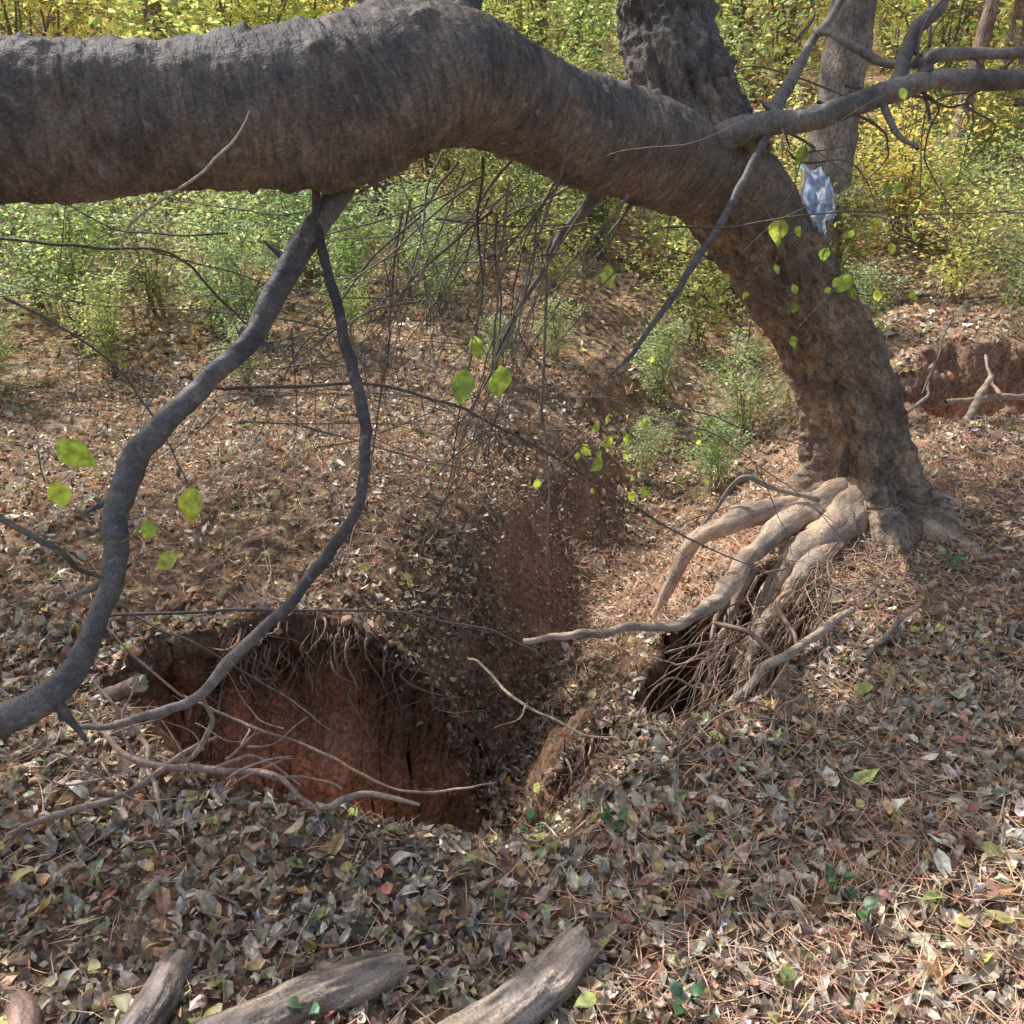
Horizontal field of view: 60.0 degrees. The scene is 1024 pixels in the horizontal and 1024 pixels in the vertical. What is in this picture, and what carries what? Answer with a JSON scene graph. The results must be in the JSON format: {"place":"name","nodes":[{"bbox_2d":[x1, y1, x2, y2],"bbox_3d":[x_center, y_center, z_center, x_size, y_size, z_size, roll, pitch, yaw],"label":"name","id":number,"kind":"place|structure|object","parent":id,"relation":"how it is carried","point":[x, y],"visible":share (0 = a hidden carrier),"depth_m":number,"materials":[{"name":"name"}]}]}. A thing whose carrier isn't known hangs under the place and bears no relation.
{"place":"outdoors","nodes":[
{"label":"outdoors","id":0,"kind":"place"},
{"bbox_2d":[0,0,1023,1023],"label":"ground","id":1,"kind":"structure","parent":0,"point":[396,762],"depth_m":3.29,"materials":[{"name":"brown soil"}]},
{"bbox_2d":[0,307,40,399],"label":"shrub","id":2,"kind":"object","parent":1,"relation":"on","point":[2,354],"visible":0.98,"depth_m":4.79,"materials":[{"name":"green plant"}]},
{"bbox_2d":[2,981,42,1023],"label":"fallen log","id":3,"kind":"object","parent":1,"relation":"on","point":[25,1008],"visible":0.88,"depth_m":1.68,"materials":[{"name":"wood"}]},
{"bbox_2d":[0,203,48,254],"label":"shrub","id":4,"kind":"object","parent":1,"relation":"on","point":[10,234],"visible":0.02,"depth_m":7.71,"materials":[{"name":"green plant"}]},
{"bbox_2d":[0,217,68,368],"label":"shrub","id":5,"kind":"object","parent":1,"relation":"on","point":[19,301],"visible":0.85,"depth_m":5.06,"materials":[{"name":"green plant"}]},
{"bbox_2d":[0,198,122,314],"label":"shrub","id":6,"kind":"object","parent":1,"relation":"on","point":[13,255],"visible":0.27,"depth_m":6.53,"materials":[{"name":"green plant"}]},
{"bbox_2d":[0,199,158,338],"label":"shrub","id":7,"kind":"object","parent":1,"relation":"on","point":[67,269],"visible":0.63,"depth_m":5.75,"materials":[{"name":"green plant"}]},
{"bbox_2d":[34,245,150,375],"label":"shrub","id":8,"kind":"object","parent":1,"relation":"on","point":[98,323],"visible":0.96,"depth_m":5.20,"materials":[{"name":"green plant"}]},
{"bbox_2d":[46,197,165,278],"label":"shrub","id":9,"kind":"object","parent":1,"relation":"on","point":[114,240],"visible":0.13,"depth_m":7.27,"materials":[{"name":"green plant"}]},
{"bbox_2d":[37,190,202,320],"bbox_3d":[-2.659,-1.980,6.133,1.044,1.459,1.271,0,25,0],"label":"shrub","id":10,"kind":"object","parent":1,"relation":"on","point":[145,278],"visible":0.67,"depth_m":6.26,"materials":[{"name":"green plant"}]},
{"bbox_2d":[93,674,148,703],"bbox_3d":[-1.130,0.519,2.561,0.254,0.188,0.058,15,29,29],"label":"broken branch stub","id":11,"kind":"object","parent":1,"relation":"on","point":[119,691],"visible":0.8,"depth_m":2.49,"materials":[{"name":"brown plant"}]},
{"bbox_2d":[140,0,166,39],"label":"tree","id":12,"kind":"object","parent":1,"relation":"on","point":[149,8],"visible":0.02,"depth_m":10.95,"materials":[{"name":"brown plant"}]},
{"bbox_2d":[117,939,196,1023],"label":"fallen log","id":13,"kind":"object","parent":1,"relation":"on","point":[157,999],"visible":0.98,"depth_m":1.71,"materials":[{"name":"wood"}]},
{"bbox_2d":[125,189,282,284],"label":"shrub","id":14,"kind":"object","parent":1,"relation":"on","point":[199,202],"visible":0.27,"depth_m":6.96,"materials":[{"name":"green plant"}]},
{"bbox_2d":[149,189,283,337],"bbox_3d":[-1.968,-1.751,5.913,0.902,1.260,1.097,-5,25,-11],"label":"shrub","id":15,"kind":"object","parent":1,"relation":"on","point":[198,212],"visible":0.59,"depth_m":5.80,"materials":[{"name":"green plant"}]},
{"bbox_2d":[213,5,227,23],"bbox_3d":[-6.681,-14.118,16.665,3.951,11.748,4.155,19,31,35],"label":"tree","id":16,"kind":"object","parent":1,"relation":"on","point":[216,9],"depth_m":18.20,"materials":[{"name":"brown plant"}]},
{"bbox_2d":[202,303,269,384],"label":"shrub","id":17,"kind":"object","parent":1,"relation":"on","point":[244,364],"visible":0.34,"depth_m":5.00,"materials":[{"name":"green plant"}]},
{"bbox_2d":[177,189,312,340],"bbox_3d":[-1.614,-1.545,5.550,0.924,1.061,0.759,-8,26,-17],"label":"shrub","id":18,"kind":"object","parent":1,"relation":"on","point":[246,285],"visible":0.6,"depth_m":5.47,"materials":[{"name":"green plant"}]},
{"bbox_2d":[6,627,495,836],"bbox_3d":[-0.667,0.563,2.273,1.252,0.354,0.502,0,25,0],"label":"fallen branch","id":19,"kind":"object","parent":1,"relation":"on","point":[175,762],"visible":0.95,"depth_m":2.26,"materials":[{"name":"wood"}]},
{"bbox_2d":[212,179,389,283],"bbox_3d":[-1.627,-2.513,7.108,1.271,1.459,1.044,10,27,21],"label":"shrub","id":20,"kind":"object","parent":1,"relation":"on","point":[309,275],"visible":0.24,"depth_m":7.17,"materials":[{"name":"green plant"}]},
{"bbox_2d":[284,996,319,1017],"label":"ivy seedling","id":21,"kind":"object","parent":1,"relation":"on","point":[293,1002],"visible":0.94,"depth_m":1.68,"materials":[{"name":"green plant"}]},
{"bbox_2d":[190,949,418,1023],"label":"fallen log","id":22,"kind":"object","parent":1,"relation":"on","point":[349,983],"visible":0.87,"depth_m":1.73,"materials":[{"name":"wood"}]},
{"bbox_2d":[274,178,402,319],"bbox_3d":[-1.165,-1.895,6.480,0.736,1.115,1.069,12,27,24],"label":"shrub","id":23,"kind":"object","parent":1,"relation":"on","point":[343,251],"visible":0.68,"depth_m":6.42,"materials":[{"name":"green plant"}]},
{"bbox_2d":[305,257,381,345],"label":"shrub","id":24,"kind":"object","parent":1,"relation":"on","point":[349,310],"visible":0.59,"depth_m":5.39,"materials":[{"name":"green plant"}]},
{"bbox_2d":[342,0,357,8],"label":"tree","id":25,"kind":"object","parent":1,"relation":"on","point":[344,2],"visible":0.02,"depth_m":14.69,"materials":[{"name":"brown plant"}]},
{"bbox_2d":[369,176,390,213],"bbox_3d":[-0.846,-7.546,8.484,4.159,9.342,3.188,23,33,39],"label":"tree","id":26,"kind":"object","parent":1,"relation":"on","point":[375,186],"visible":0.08,"depth_m":9.75,"materials":[{"name":"green plant"}]},
{"bbox_2d":[178,617,611,808],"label":"hanging rootlets","id":27,"kind":"object","parent":1,"relation":"hanging from","point":[432,694],"visible":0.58,"depth_m":2.92,"materials":[{"name":"brown plant"}]},
{"bbox_2d":[353,158,453,298],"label":"shrub","id":28,"kind":"object","parent":1,"relation":"on","point":[409,193],"visible":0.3,"depth_m":6.99,"materials":[{"name":"green plant"}]},
{"bbox_2d":[0,2,816,20],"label":"distant foliage","id":29,"kind":"object","parent":1,"relation":"on","point":[264,2],"visible":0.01,"depth_m":29.92,"materials":[{"name":"green plant"}]},
{"bbox_2d":[371,168,491,317],"bbox_3d":[-0.511,-1.809,6.122,0.759,1.061,0.924,-10,27,-20],"label":"shrub","id":30,"kind":"object","parent":1,"relation":"on","point":[428,213],"visible":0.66,"depth_m":6.16,"materials":[{"name":"green plant"}]},
{"bbox_2d":[467,304,521,372],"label":"shrub","id":31,"kind":"object","parent":1,"relation":"on","point":[491,333],"visible":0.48,"depth_m":5.30,"materials":[{"name":"green plant"}]},
{"bbox_2d":[0,489,1014,1023],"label":"fallen green leaves","id":32,"kind":"object","parent":1,"relation":"on","point":[124,999],"visible":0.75,"depth_m":2.02,"materials":[{"name":"green plant"}]},
{"bbox_2d":[0,0,1023,871],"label":"leaning tree","id":33,"kind":"object","parent":1,"relation":"on","point":[338,108],"visible":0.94,"depth_m":2.63,"materials":[{"name":"brown plant"}]},
{"bbox_2d":[701,474,820,525],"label":"dead branch","id":34,"kind":"object","parent":33,"relation":"on","point":[754,479],"visible":0.94,"depth_m":3.49,"materials":[{"name":"wood"}]},
{"bbox_2d":[800,164,836,242],"bbox_3d":[1.103,-1.106,3.221,0.176,0.297,0.100,-6,26,-13],"label":"blue plastic bag","id":35,"kind":"object","parent":33,"relation":"on","point":[818,185],"visible":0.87,"depth_m":3.20,"materials":[{"name":"blue plastic"}]},
{"bbox_2d":[0,30,1023,1023],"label":"leaf litter","id":36,"kind":"object","parent":1,"relation":"on","point":[366,873],"visible":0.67,"depth_m":2.30,"materials":[{"name":"brown plant"}]},
{"bbox_2d":[0,0,1023,350],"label":"undergrowth","id":37,"kind":"object","parent":1,"relation":"on","point":[774,18],"visible":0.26,"depth_m":9.24,"materials":[{"name":"green plant"}]},
{"bbox_2d":[0,426,1023,1023],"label":"pine needles","id":38,"kind":"object","parent":1,"relation":"on","point":[848,868],"visible":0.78,"depth_m":2.16,"materials":[{"name":"brown plant"}]},
{"bbox_2d":[437,918,604,1023],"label":"fallen log","id":39,"kind":"object","parent":1,"relation":"on","point":[537,989],"visible":0.98,"depth_m":1.75,"materials":[{"name":"wood"}]},
{"bbox_2d":[519,807,544,831],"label":"ivy seedling","id":40,"kind":"object","parent":1,"relation":"on","point":[530,814],"visible":0.68,"depth_m":2.31,"materials":[{"name":"green plant"}]},
{"bbox_2d":[54,333,1017,841],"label":"soil clods","id":41,"kind":"object","parent":1,"relation":"on","point":[488,725],"visible":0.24,"depth_m":2.93,"materials":[{"name":"brown soil"}]},
{"bbox_2d":[536,1,547,49],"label":"tree","id":42,"kind":"object","parent":1,"relation":"on","point":[543,20],"visible":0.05,"depth_m":13.18,"materials":[{"name":"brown plant"}]},
{"bbox_2d":[485,166,601,297],"bbox_3d":[0.230,-2.115,6.795,0.924,1.061,0.759,3,25,7],"label":"shrub","id":43,"kind":"object","parent":1,"relation":"on","point":[553,263],"visible":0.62,"depth_m":6.80,"materials":[{"name":"green plant"}]},
{"bbox_2d":[467,657,627,745],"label":"fallen branch","id":44,"kind":"object","parent":1,"relation":"on","point":[526,705],"visible":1,"depth_m":2.59,"materials":[{"name":"wood"}]},
{"bbox_2d":[517,288,591,361],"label":"shrub","id":45,"kind":"object","parent":1,"relation":"on","point":[556,326],"visible":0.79,"depth_m":5.88,"materials":[{"name":"green plant"}]},
{"bbox_2d":[584,1,600,71],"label":"tree","id":46,"kind":"object","parent":1,"relation":"on","point":[599,50],"visible":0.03,"depth_m":16.71,"materials":[{"name":"brown plant"}]},
{"bbox_2d":[600,808,627,832],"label":"ivy seedling","id":47,"kind":"object","parent":1,"relation":"on","point":[622,814],"visible":0.89,"depth_m":2.14,"materials":[{"name":"green plant"}]},
{"bbox_2d":[641,726,655,736],"bbox_3d":[0.379,0.611,2.447,0.046,0.027,0.043,0,25,0],"label":"rock","id":48,"kind":"object","parent":1,"relation":"on","point":[644,730],"visible":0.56,"depth_m":2.44,"materials":[{"name":"grey stone"}]},
{"bbox_2d":[619,393,693,478],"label":"shrub","id":49,"kind":"object","parent":1,"relation":"on","point":[651,445],"visible":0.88,"depth_m":5.30,"materials":[{"name":"green plant"}]},
{"bbox_2d":[614,294,709,412],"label":"shrub","id":50,"kind":"object","parent":1,"relation":"on","point":[656,377],"visible":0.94,"depth_m":5.92,"materials":[{"name":"green plant"}]},
{"bbox_2d":[670,978,705,1015],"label":"ivy seedling","id":51,"kind":"object","parent":1,"relation":"on","point":[676,988],"visible":1,"depth_m":1.70,"materials":[{"name":"green plant"}]},
{"bbox_2d":[664,393,758,494],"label":"shrub","id":52,"kind":"object","parent":1,"relation":"on","point":[710,457],"visible":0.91,"depth_m":4.88,"materials":[{"name":"green plant"}]},
{"bbox_2d":[684,319,792,449],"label":"shrub","id":53,"kind":"object","parent":1,"relation":"on","point":[746,414],"visible":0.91,"depth_m":5.32,"materials":[{"name":"green plant"}]},
{"bbox_2d":[736,1,758,103],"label":"tree","id":54,"kind":"object","parent":1,"relation":"on","point":[748,76],"visible":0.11,"depth_m":15.00,"materials":[{"name":"brown plant"}]},
{"bbox_2d":[748,314,780,362],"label":"shrub","id":55,"kind":"object","parent":1,"relation":"on","point":[766,344],"visible":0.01,"depth_m":6.67,"materials":[{"name":"green plant"}]},
{"bbox_2d":[799,0,877,258],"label":"tree","id":56,"kind":"object","parent":1,"relation":"on","point":[841,66],"visible":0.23,"depth_m":6.89,"materials":[{"name":"grey plant"}]},
{"bbox_2d":[825,864,856,894],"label":"ivy seedling","id":57,"kind":"object","parent":1,"relation":"on","point":[831,872],"visible":0.94,"depth_m":1.91,"materials":[{"name":"green plant"}]},
{"bbox_2d":[845,886,878,920],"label":"ivy seedling","id":58,"kind":"object","parent":1,"relation":"on","point":[870,902],"visible":0.93,"depth_m":1.85,"materials":[{"name":"green plant"}]},
{"bbox_2d":[842,247,911,321],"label":"shrub","id":59,"kind":"object","parent":1,"relation":"on","point":[867,291],"visible":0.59,"depth_m":5.39,"materials":[{"name":"green plant"}]},
{"bbox_2d":[875,1,897,45],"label":"tree","id":60,"kind":"object","parent":1,"relation":"on","point":[881,38],"visible":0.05,"depth_m":23.67,"materials":[{"name":"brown plant"}]},
{"bbox_2d":[862,601,922,659],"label":"fallen branch","id":61,"kind":"object","parent":1,"relation":"on","point":[895,624],"visible":0.98,"depth_m":2.87,"materials":[{"name":"wood"}]},
{"bbox_2d":[907,315,953,412],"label":"fallen branch","id":62,"kind":"object","parent":1,"relation":"on","point":[927,396],"visible":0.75,"depth_m":4.59,"materials":[{"name":"wood"}]},
{"bbox_2d":[878,116,1023,307],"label":"shrub","id":63,"kind":"object","parent":1,"relation":"on","point":[971,258],"visible":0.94,"depth_m":5.71,"materials":[{"name":"green plant"}]},
{"bbox_2d":[945,553,963,573],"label":"ivy seedling","id":64,"kind":"object","parent":1,"relation":"on","point":[958,559],"visible":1,"depth_m":3.27,"materials":[{"name":"green plant"}]},
{"bbox_2d":[923,0,999,221],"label":"tree","id":65,"kind":"object","parent":1,"relation":"on","point":[984,31],"visible":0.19,"depth_m":8.73,"materials":[{"name":"brown plant"}]},
{"bbox_2d":[961,374,994,420],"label":"fallen branch","id":66,"kind":"object","parent":1,"relation":"on","point":[981,392],"visible":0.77,"depth_m":4.61,"materials":[{"name":"beige wood"}]},
{"bbox_2d":[944,354,1023,419],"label":"fallen branch","id":67,"kind":"object","parent":1,"relation":"on","point":[1000,396],"visible":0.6,"depth_m":4.78,"materials":[{"name":"beige wood"}]},
{"bbox_2d":[967,0,1002,102],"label":"tree","id":68,"kind":"object","parent":1,"relation":"on","point":[979,18],"visible":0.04,"depth_m":15.73,"materials":[{"name":"brown plant"}]},
{"bbox_2d":[964,183,1023,308],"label":"shrub","id":69,"kind":"object","parent":1,"relation":"on","point":[1020,300],"visible":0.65,"depth_m":6.16,"materials":[{"name":"green plant"}]},
{"bbox_2d":[987,0,1023,164],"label":"tree","id":70,"kind":"object","parent":1,"relation":"on","point":[1014,28],"visible":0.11,"depth_m":10.54,"materials":[{"name":"brown plant"}]},
{"bbox_2d":[997,234,1023,315],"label":"shrub","id":71,"kind":"object","parent":1,"relation":"on","point":[1020,263],"visible":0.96,"depth_m":5.20,"materials":[{"name":"green plant"}]}
]}

